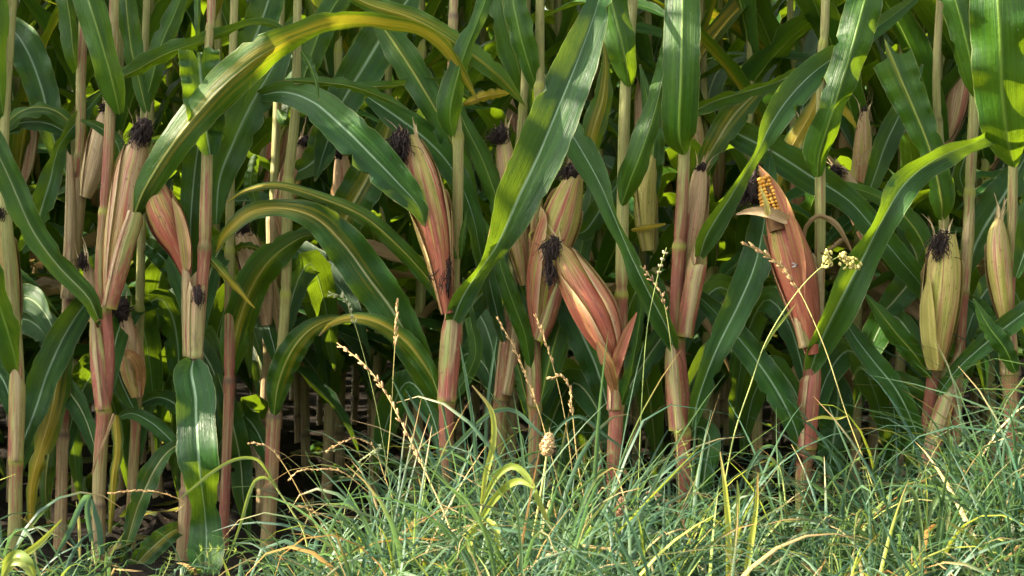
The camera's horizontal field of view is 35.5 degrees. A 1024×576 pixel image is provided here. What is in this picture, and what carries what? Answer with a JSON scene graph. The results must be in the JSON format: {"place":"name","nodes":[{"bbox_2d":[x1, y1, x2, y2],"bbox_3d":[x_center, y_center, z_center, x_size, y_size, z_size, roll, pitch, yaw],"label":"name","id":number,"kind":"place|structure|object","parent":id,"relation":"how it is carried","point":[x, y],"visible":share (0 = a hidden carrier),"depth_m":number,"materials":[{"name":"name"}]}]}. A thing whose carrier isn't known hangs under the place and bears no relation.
{"place":"outdoors","nodes":[
{"label":"outdoors","id":0,"kind":"place"},
{"bbox_2d":[0,266,1023,575],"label":"grass","id":1,"kind":"structure","parent":0,"point":[992,502],"depth_m":2.52,"materials":[{"name":"plant"}]},
{"bbox_2d":[326,291,391,492],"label":"grass seed stalk","id":2,"kind":"object","parent":1,"relation":"on","point":[348,304],"depth_m":2.85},
{"bbox_2d":[385,298,398,477],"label":"grass seed stalk","id":3,"kind":"object","parent":1,"relation":"on","point":[396,326],"depth_m":2.80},
{"bbox_2d":[392,338,496,504],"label":"grass plant","id":4,"kind":"object","parent":1,"relation":"on","point":[420,434],"depth_m":2.72,"materials":[{"name":"plant"}]},
{"bbox_2d":[427,407,626,508],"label":"grass plant","id":5,"kind":"object","parent":1,"relation":"in","point":[483,419],"depth_m":2.69,"materials":[{"name":"plant"}]},
{"bbox_2d":[496,317,561,495],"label":"grass seed stalk","id":6,"kind":"object","parent":1,"relation":"on","point":[520,362],"depth_m":2.80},
{"bbox_2d":[533,313,572,469],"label":"grass seed stalk","id":7,"kind":"object","parent":1,"relation":"on","point":[548,347],"depth_m":2.80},
{"bbox_2d":[546,373,588,519],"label":"grass seed stalk","id":8,"kind":"object","parent":1,"relation":"on","point":[567,383],"depth_m":2.70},
{"bbox_2d":[637,247,667,508],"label":"grass seed stalk","id":9,"kind":"object","parent":1,"relation":"on","point":[662,259],"depth_m":2.80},
{"bbox_2d":[641,266,679,509],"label":"grass seed stalk","id":10,"kind":"object","parent":1,"relation":"on","point":[658,289],"depth_m":2.85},
{"bbox_2d":[720,452,739,575],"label":"grass plant","id":11,"kind":"object","parent":1,"relation":"in","point":[727,513],"depth_m":2.30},
{"bbox_2d":[744,444,787,511],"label":"grass plant","id":12,"kind":"object","parent":1,"relation":"in","point":[754,461],"depth_m":2.70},
{"bbox_2d":[725,249,861,477],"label":"weed stalk","id":13,"kind":"object","parent":1,"relation":"on","point":[850,261],"visible":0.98,"depth_m":2.78,"materials":[{"name":"green plant"}]},
{"bbox_2d":[740,241,883,515],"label":"grass seed stalk","id":14,"kind":"object","parent":1,"relation":"on","point":[781,266],"depth_m":2.79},
{"bbox_2d":[0,358,1023,575],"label":"ground","id":15,"kind":"structure","parent":0,"point":[150,524],"depth_m":4.10,"materials":[{"name":"soil"}]},
{"bbox_2d":[1,519,61,575],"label":"grass plant","id":16,"kind":"object","parent":15,"relation":"on","point":[23,560],"depth_m":2.29,"materials":[{"name":"plant"}]},
{"bbox_2d":[19,0,98,342],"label":"maize plant","id":17,"kind":"object","parent":15,"relation":"on","point":[57,215],"visible":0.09,"depth_m":4.42,"materials":[{"name":"green plant"}]},
{"bbox_2d":[0,0,133,558],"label":"maize plant","id":18,"kind":"object","parent":15,"relation":"on","point":[26,406],"visible":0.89,"depth_m":3.01,"materials":[{"name":"green plant"}]},
{"bbox_2d":[9,0,129,550],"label":"maize plant","id":19,"kind":"object","parent":15,"relation":"on","point":[52,121],"visible":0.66,"depth_m":3.13,"materials":[{"name":"green plant"}]},
{"bbox_2d":[6,0,135,502],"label":"maize plant","id":20,"kind":"object","parent":15,"relation":"on","point":[23,145],"visible":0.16,"depth_m":3.74,"materials":[{"name":"green plant"}]},
{"bbox_2d":[54,494,103,565],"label":"grass plant","id":21,"kind":"object","parent":15,"relation":"on","point":[87,501],"depth_m":2.70,"materials":[{"name":"plant"}]},
{"bbox_2d":[23,26,162,369],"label":"maize plant","id":22,"kind":"object","parent":15,"relation":"on","point":[28,355],"visible":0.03,"depth_m":4.45,"materials":[{"name":"green plant"}]},
{"bbox_2d":[13,104,179,338],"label":"maize plant","id":23,"kind":"object","parent":15,"relation":"on","point":[61,190],"visible":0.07,"depth_m":3.90,"materials":[{"name":"green plant"}]},
{"bbox_2d":[29,74,170,443],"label":"maize plant","id":24,"kind":"object","parent":15,"relation":"on","point":[86,228],"visible":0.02,"depth_m":5.11,"materials":[{"name":"green plant"}]},
{"bbox_2d":[62,75,174,422],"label":"maize plant","id":25,"kind":"object","parent":15,"relation":"on","point":[95,200],"visible":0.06,"depth_m":4.41,"materials":[{"name":"green plant"}]},
{"bbox_2d":[71,0,186,550],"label":"maize plant","id":26,"kind":"object","parent":15,"relation":"on","point":[129,387],"visible":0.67,"depth_m":3.15,"materials":[{"name":"green plant"}]},
{"bbox_2d":[11,34,252,394],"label":"maize plant","id":27,"kind":"object","parent":15,"relation":"on","point":[242,374],"depth_m":5.11,"materials":[{"name":"green plant"}]},
{"bbox_2d":[28,12,239,464],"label":"maize plant","id":28,"kind":"object","parent":15,"relation":"on","point":[90,215],"visible":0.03,"depth_m":4.42,"materials":[{"name":"green plant"}]},
{"bbox_2d":[20,0,278,500],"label":"maize plant","id":29,"kind":"object","parent":15,"relation":"on","point":[90,240],"visible":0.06,"depth_m":3.77,"materials":[{"name":"green plant"}]},
{"bbox_2d":[45,0,253,293],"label":"maize plant","id":30,"kind":"object","parent":15,"relation":"on","point":[162,87],"depth_m":4.40,"materials":[{"name":"green plant"}]},
{"bbox_2d":[12,0,305,498],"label":"maize plant","id":31,"kind":"object","parent":15,"relation":"on","point":[81,350],"visible":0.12,"depth_m":3.73,"materials":[{"name":"green plant"}]},
{"bbox_2d":[86,76,240,445],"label":"maize plant","id":32,"kind":"object","parent":15,"relation":"on","point":[89,91],"depth_m":5.12,"materials":[{"name":"green plant"}]},
{"bbox_2d":[22,0,346,500],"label":"maize plant","id":33,"kind":"object","parent":15,"relation":"on","point":[41,14],"visible":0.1,"depth_m":3.73,"materials":[{"name":"green plant"}]},
{"bbox_2d":[37,0,362,470],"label":"maize plant","id":34,"kind":"object","parent":15,"relation":"on","point":[190,32],"depth_m":4.37,"materials":[{"name":"green plant"}]},
{"bbox_2d":[26,0,378,501],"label":"maize plant","id":35,"kind":"object","parent":15,"relation":"on","point":[262,136],"visible":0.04,"depth_m":3.65,"materials":[{"name":"green plant"}]},
{"bbox_2d":[118,0,292,574],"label":"maize plant","id":36,"kind":"object","parent":15,"relation":"on","point":[195,266],"visible":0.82,"depth_m":2.97,"materials":[{"name":"green plant"}]},
{"bbox_2d":[49,0,415,487],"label":"maize plant","id":37,"kind":"object","parent":15,"relation":"on","point":[322,389],"visible":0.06,"depth_m":3.75,"materials":[{"name":"green plant"}]},
{"bbox_2d":[153,0,315,550],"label":"maize plant","id":38,"kind":"object","parent":15,"relation":"on","point":[260,265],"visible":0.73,"depth_m":3.12,"materials":[{"name":"green plant"}]},
{"bbox_2d":[0,0,478,561],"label":"maize plant","id":39,"kind":"object","parent":15,"relation":"on","point":[128,190],"visible":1,"depth_m":2.96,"materials":[{"name":"green plant"}]},
{"bbox_2d":[180,456,311,566],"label":"grass plant","id":40,"kind":"object","parent":15,"relation":"on","point":[270,478],"depth_m":2.58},
{"bbox_2d":[94,6,444,467],"bbox_3d":[-0.645,-0.531,4.230,1.013,2.101,0.716,0,0,-5],"label":"maize plant","id":41,"kind":"object","parent":15,"relation":"on","point":[225,50],"visible":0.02,"depth_m":4.41,"materials":[{"name":"green plant"}]},
{"bbox_2d":[207,0,349,552],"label":"maize plant","id":42,"kind":"object","parent":15,"relation":"on","point":[288,345],"visible":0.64,"depth_m":3.13,"materials":[{"name":"green plant"}]},
{"bbox_2d":[293,221,313,442],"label":"maize plant","id":43,"kind":"object","parent":15,"relation":"on","point":[297,409],"visible":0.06,"depth_m":5.12,"materials":[{"name":"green plant"}]},
{"bbox_2d":[150,0,460,500],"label":"maize plant","id":44,"kind":"object","parent":15,"relation":"on","point":[332,60],"visible":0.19,"depth_m":3.74,"materials":[{"name":"green plant"}]},
{"bbox_2d":[316,241,322,425],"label":"maize plant","id":45,"kind":"object","parent":15,"relation":"on","point":[319,413],"visible":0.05,"depth_m":5.85,"materials":[{"name":"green plant"}]},
{"bbox_2d":[164,0,498,467],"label":"maize plant","id":46,"kind":"object","parent":15,"relation":"on","point":[339,432],"visible":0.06,"depth_m":4.43,"materials":[{"name":"green plant"}]},
{"bbox_2d":[220,0,447,468],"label":"maize plant","id":47,"kind":"object","parent":15,"relation":"on","point":[305,436],"visible":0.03,"depth_m":4.47,"materials":[{"name":"green plant"}]},
{"bbox_2d":[252,0,428,521],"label":"maize plant","id":48,"kind":"object","parent":15,"relation":"on","point":[346,130],"visible":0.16,"depth_m":2.94,"materials":[{"name":"green plant"}]},
{"bbox_2d":[349,302,364,424],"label":"maize plant","id":49,"kind":"object","parent":15,"relation":"on","point":[354,401],"visible":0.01,"depth_m":5.88,"materials":[{"name":"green plant"}]},
{"bbox_2d":[342,32,394,446],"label":"maize plant","id":50,"kind":"object","parent":15,"relation":"on","point":[345,45],"visible":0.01,"depth_m":5.11,"materials":[{"name":"green plant"}]},
{"bbox_2d":[341,3,447,409],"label":"maize plant","id":51,"kind":"object","parent":15,"relation":"on","point":[342,349],"visible":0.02,"depth_m":5.17,"materials":[{"name":"green plant"}]},
{"bbox_2d":[306,4,483,467],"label":"maize plant","id":52,"kind":"object","parent":15,"relation":"on","point":[408,294],"visible":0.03,"depth_m":4.41,"materials":[{"name":"green plant"}]},
{"bbox_2d":[337,343,459,559],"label":"grass seed stalk","id":53,"kind":"object","parent":15,"relation":"on","point":[398,419],"depth_m":2.59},
{"bbox_2d":[343,0,476,468],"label":"maize plant","id":54,"kind":"object","parent":15,"relation":"on","point":[403,233],"visible":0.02,"depth_m":4.44,"materials":[{"name":"green plant"}]},
{"bbox_2d":[216,0,611,515],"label":"maize plant","id":55,"kind":"object","parent":15,"relation":"on","point":[442,136],"visible":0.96,"depth_m":2.95,"materials":[{"name":"green plant"}]},
{"bbox_2d":[384,33,475,434],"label":"maize plant","id":56,"kind":"object","parent":15,"relation":"on","point":[409,239],"visible":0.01,"depth_m":5.12,"materials":[{"name":"green plant"}]},
{"bbox_2d":[298,15,585,503],"bbox_3d":[-0.279,-0.518,3.738,1.022,2.074,0.699,0,0,8],"label":"maize plant","id":57,"kind":"object","parent":15,"relation":"on","point":[381,211],"visible":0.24,"depth_m":3.77,"materials":[{"name":"green plant"}]},
{"bbox_2d":[265,0,663,502],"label":"maize plant","id":58,"kind":"object","parent":15,"relation":"on","point":[424,308],"visible":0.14,"depth_m":3.73,"materials":[{"name":"green plant"}]},
{"bbox_2d":[242,0,701,502],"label":"maize plant","id":59,"kind":"object","parent":15,"relation":"on","point":[501,103],"visible":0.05,"depth_m":3.71,"materials":[{"name":"green plant"}]},
{"bbox_2d":[342,0,610,444],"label":"maize plant","id":60,"kind":"object","parent":15,"relation":"on","point":[475,394],"visible":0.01,"depth_m":5.17,"materials":[{"name":"green plant"}]},
{"bbox_2d":[360,0,612,468],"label":"maize plant","id":61,"kind":"object","parent":15,"relation":"on","point":[464,9],"visible":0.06,"depth_m":4.46,"materials":[{"name":"green plant"}]},
{"bbox_2d":[362,0,614,499],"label":"maize plant","id":62,"kind":"object","parent":15,"relation":"on","point":[490,116],"visible":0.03,"depth_m":3.74,"materials":[{"name":"green plant"}]},
{"bbox_2d":[437,0,542,515],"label":"maize plant","id":63,"kind":"object","parent":15,"relation":"on","point":[506,358],"visible":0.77,"depth_m":3.11,"materials":[{"name":"green plant"}]},
{"bbox_2d":[391,0,610,468],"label":"maize plant","id":64,"kind":"object","parent":15,"relation":"on","point":[480,39],"visible":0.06,"depth_m":4.41,"materials":[{"name":"green plant"}]},
{"bbox_2d":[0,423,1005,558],"bbox_3d":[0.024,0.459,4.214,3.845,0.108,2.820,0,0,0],"label":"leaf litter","id":65,"kind":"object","parent":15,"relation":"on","point":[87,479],"visible":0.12,"depth_m":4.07,"materials":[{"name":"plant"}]},
{"bbox_2d":[458,385,555,575],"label":"grass plant","id":66,"kind":"object","parent":15,"relation":"on","point":[504,488],"depth_m":2.36,"materials":[{"name":"plant"}]},
{"bbox_2d":[10,6,1023,412],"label":"maize crop","id":67,"kind":"object","parent":15,"relation":"on","point":[26,278],"depth_m":4.44,"materials":[{"name":"green plant"}]},
{"bbox_2d":[532,432,555,536],"bbox_3d":[0.039,0.351,2.450,0.058,0.263,0.027,0,0,0],"label":"plantain","id":68,"kind":"object","parent":15,"relation":"on","point":[547,443],"visible":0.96,"depth_m":2.45,"materials":[{"name":"beige plant"}]},
{"bbox_2d":[362,0,734,498],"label":"maize plant","id":69,"kind":"object","parent":15,"relation":"on","point":[562,20],"visible":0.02,"depth_m":3.77,"materials":[{"name":"green plant"}]},
{"bbox_2d":[482,0,616,517],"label":"maize plant","id":70,"kind":"object","parent":15,"relation":"on","point":[575,211],"visible":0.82,"depth_m":3.04,"materials":[{"name":"green plant"}]},
{"bbox_2d":[390,0,724,469],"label":"maize plant","id":71,"kind":"object","parent":15,"relation":"on","point":[549,5],"visible":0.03,"depth_m":4.41,"materials":[{"name":"green plant"}]},
{"bbox_2d":[365,8,810,495],"bbox_3d":[0.189,-0.541,3.736,1.018,2.120,0.759,0,0,39],"label":"maize plant","id":72,"kind":"object","parent":15,"relation":"on","point":[603,247],"visible":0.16,"depth_m":3.74,"materials":[{"name":"green plant"}]},
{"bbox_2d":[534,0,669,522],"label":"maize plant","id":73,"kind":"object","parent":15,"relation":"on","point":[593,310],"visible":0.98,"depth_m":2.97,"materials":[{"name":"green plant"}]},
{"bbox_2d":[435,9,787,471],"bbox_3d":[0.256,-0.620,4.457,0.816,2.281,1.096,0,0,-32],"label":"maize plant","id":74,"kind":"object","parent":15,"relation":"on","point":[614,82],"visible":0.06,"depth_m":4.38,"materials":[{"name":"green plant"}]},
{"bbox_2d":[407,0,852,490],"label":"maize plant","id":75,"kind":"object","parent":15,"relation":"on","point":[722,22],"visible":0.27,"depth_m":3.73,"materials":[{"name":"green plant"}]},
{"bbox_2d":[480,16,779,467],"bbox_3d":[0.309,-0.542,4.428,0.957,2.124,0.626,0,0,-35],"label":"maize plant","id":76,"kind":"object","parent":15,"relation":"on","point":[644,257],"visible":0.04,"depth_m":4.41,"materials":[{"name":"green plant"}]},
{"bbox_2d":[256,439,1021,575],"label":"dry grass","id":77,"kind":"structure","parent":15,"relation":"on","point":[408,550],"depth_m":2.30,"materials":[{"name":"plant"}]},
{"bbox_2d":[546,0,738,448],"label":"maize plant","id":78,"kind":"object","parent":15,"relation":"on","point":[607,135],"depth_m":5.12,"materials":[{"name":"green plant"}]},
{"bbox_2d":[603,20,712,448],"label":"maize plant","id":79,"kind":"object","parent":15,"relation":"on","point":[608,150],"depth_m":5.25,"materials":[{"name":"green plant"}]},
{"bbox_2d":[609,20,711,440],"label":"maize plant","id":80,"kind":"object","parent":15,"relation":"on","point":[614,141],"visible":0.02,"depth_m":5.22,"materials":[{"name":"green plant"}]},
{"bbox_2d":[659,233,670,425],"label":"maize plant","id":81,"kind":"object","parent":15,"relation":"on","point":[666,262],"visible":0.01,"depth_m":5.86,"materials":[{"name":"green plant"}]},
{"bbox_2d":[545,2,786,465],"bbox_3d":[0.444,-0.637,4.593,1.057,2.316,0.653,0,0,-5],"label":"maize plant","id":82,"kind":"object","parent":15,"relation":"on","point":[663,215],"visible":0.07,"depth_m":4.45,"materials":[{"name":"green plant"}]},
{"bbox_2d":[614,208,738,424],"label":"maize plant","id":83,"kind":"object","parent":15,"relation":"on","point":[721,400],"visible":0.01,"depth_m":5.87,"materials":[{"name":"green plant"}]},
{"bbox_2d":[610,0,776,439],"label":"maize plant","id":84,"kind":"object","parent":15,"relation":"on","point":[738,44],"visible":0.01,"depth_m":5.01,"materials":[{"name":"green plant"}]},
{"bbox_2d":[486,0,919,485],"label":"maize plant","id":85,"kind":"object","parent":15,"relation":"on","point":[756,67],"visible":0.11,"depth_m":3.72,"materials":[{"name":"green plant"}]},
{"bbox_2d":[543,0,918,517],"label":"maize plant","id":86,"kind":"object","parent":15,"relation":"on","point":[698,231],"visible":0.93,"depth_m":2.93,"materials":[{"name":"green plant"}]},
{"bbox_2d":[610,0,880,459],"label":"maize plant","id":87,"kind":"object","parent":15,"relation":"on","point":[721,181],"visible":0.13,"depth_m":4.42,"materials":[{"name":"green plant"}]},
{"bbox_2d":[599,0,894,500],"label":"maize plant","id":88,"kind":"object","parent":15,"relation":"on","point":[748,21],"visible":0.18,"depth_m":3.71,"materials":[{"name":"green plant"}]},
{"bbox_2d":[744,473,758,575],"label":"grass plant","id":89,"kind":"object","parent":15,"relation":"on","point":[752,533],"depth_m":2.28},
{"bbox_2d":[724,0,784,443],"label":"maize plant","id":90,"kind":"object","parent":15,"relation":"on","point":[775,420],"visible":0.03,"depth_m":5.16,"materials":[{"name":"green plant"}]},
{"bbox_2d":[658,0,893,452],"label":"maize plant","id":91,"kind":"object","parent":15,"relation":"on","point":[667,199],"visible":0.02,"depth_m":4.34,"materials":[{"name":"green plant"}]},
{"bbox_2d":[696,0,866,444],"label":"maize plant","id":92,"kind":"object","parent":15,"relation":"on","point":[728,237],"visible":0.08,"depth_m":5.11,"materials":[{"name":"green plant"}]},
{"bbox_2d":[665,32,927,475],"bbox_3d":[0.753,-0.669,4.360,0.853,2.382,1.144,0,0,-18],"label":"maize plant","id":93,"kind":"object","parent":15,"relation":"on","point":[867,71],"visible":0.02,"depth_m":4.28,"materials":[{"name":"green plant"}]},
{"bbox_2d":[652,0,962,504],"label":"maize plant","id":94,"kind":"object","parent":15,"relation":"on","point":[768,24],"visible":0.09,"depth_m":3.72,"materials":[{"name":"green plant"}]},
{"bbox_2d":[800,456,852,532],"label":"grass plant","id":95,"kind":"object","parent":15,"relation":"on","point":[828,467],"depth_m":2.75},
{"bbox_2d":[705,7,960,307],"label":"maize plant","id":96,"kind":"object","parent":15,"relation":"on","point":[840,141],"visible":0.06,"depth_m":4.36,"materials":[{"name":"green plant"}]},
{"bbox_2d":[718,33,959,470],"bbox_3d":[1.068,-0.684,4.301,0.835,2.411,1.088,0,0,39],"label":"maize plant","id":97,"kind":"object","parent":15,"relation":"on","point":[893,168],"visible":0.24,"depth_m":4.44,"materials":[{"name":"green plant"}]},
{"bbox_2d":[663,7,1023,490],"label":"maize plant","id":98,"kind":"object","parent":15,"relation":"on","point":[908,151],"visible":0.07,"depth_m":3.71,"materials":[{"name":"green plant"}]},
{"bbox_2d":[695,0,995,544],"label":"maize plant","id":99,"kind":"object","parent":15,"relation":"on","point":[813,131],"visible":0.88,"depth_m":2.95,"materials":[{"name":"green plant"}]},
{"bbox_2d":[718,0,1002,508],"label":"maize plant","id":100,"kind":"object","parent":15,"relation":"on","point":[860,141],"visible":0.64,"depth_m":3.67,"materials":[{"name":"green plant"}]},
{"bbox_2d":[794,7,961,460],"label":"maize plant","id":101,"kind":"object","parent":15,"relation":"on","point":[882,105],"visible":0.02,"depth_m":4.40,"materials":[{"name":"green plant"}]},
{"bbox_2d":[739,0,1019,474],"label":"maize plant","id":102,"kind":"object","parent":15,"relation":"on","point":[908,31],"visible":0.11,"depth_m":3.68,"materials":[{"name":"green plant"}]},
{"bbox_2d":[774,28,986,455],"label":"maize plant","id":103,"kind":"object","parent":15,"relation":"on","point":[958,201],"visible":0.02,"depth_m":4.50,"materials":[{"name":"green plant"}]},
{"bbox_2d":[825,0,1023,474],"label":"maize plant","id":104,"kind":"object","parent":15,"relation":"on","point":[989,159],"visible":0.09,"depth_m":3.70,"materials":[{"name":"green plant"}]},
{"bbox_2d":[900,464,950,538],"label":"grass plant","id":105,"kind":"object","parent":15,"relation":"on","point":[930,510],"depth_m":2.50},
{"bbox_2d":[827,0,1023,551],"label":"maize plant","id":106,"kind":"object","parent":15,"relation":"on","point":[936,256],"visible":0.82,"depth_m":2.96,"materials":[{"name":"green plant"}]},
{"bbox_2d":[872,26,1018,456],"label":"maize plant","id":107,"kind":"object","parent":15,"relation":"on","point":[956,221],"visible":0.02,"depth_m":4.45,"materials":[{"name":"green plant"}]},
{"bbox_2d":[884,0,1023,550],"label":"maize plant","id":108,"kind":"object","parent":15,"relation":"on","point":[979,217],"visible":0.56,"depth_m":2.98,"materials":[{"name":"green plant"}]},
{"bbox_2d":[970,371,978,447],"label":"maize plant","id":109,"kind":"object","parent":15,"relation":"on","point":[974,397],"visible":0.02,"depth_m":5.10,"materials":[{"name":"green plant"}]},
{"bbox_2d":[951,0,1023,524],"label":"maize plant","id":110,"kind":"object","parent":15,"relation":"on","point":[997,44],"visible":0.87,"depth_m":2.85,"materials":[{"name":"green plant"}]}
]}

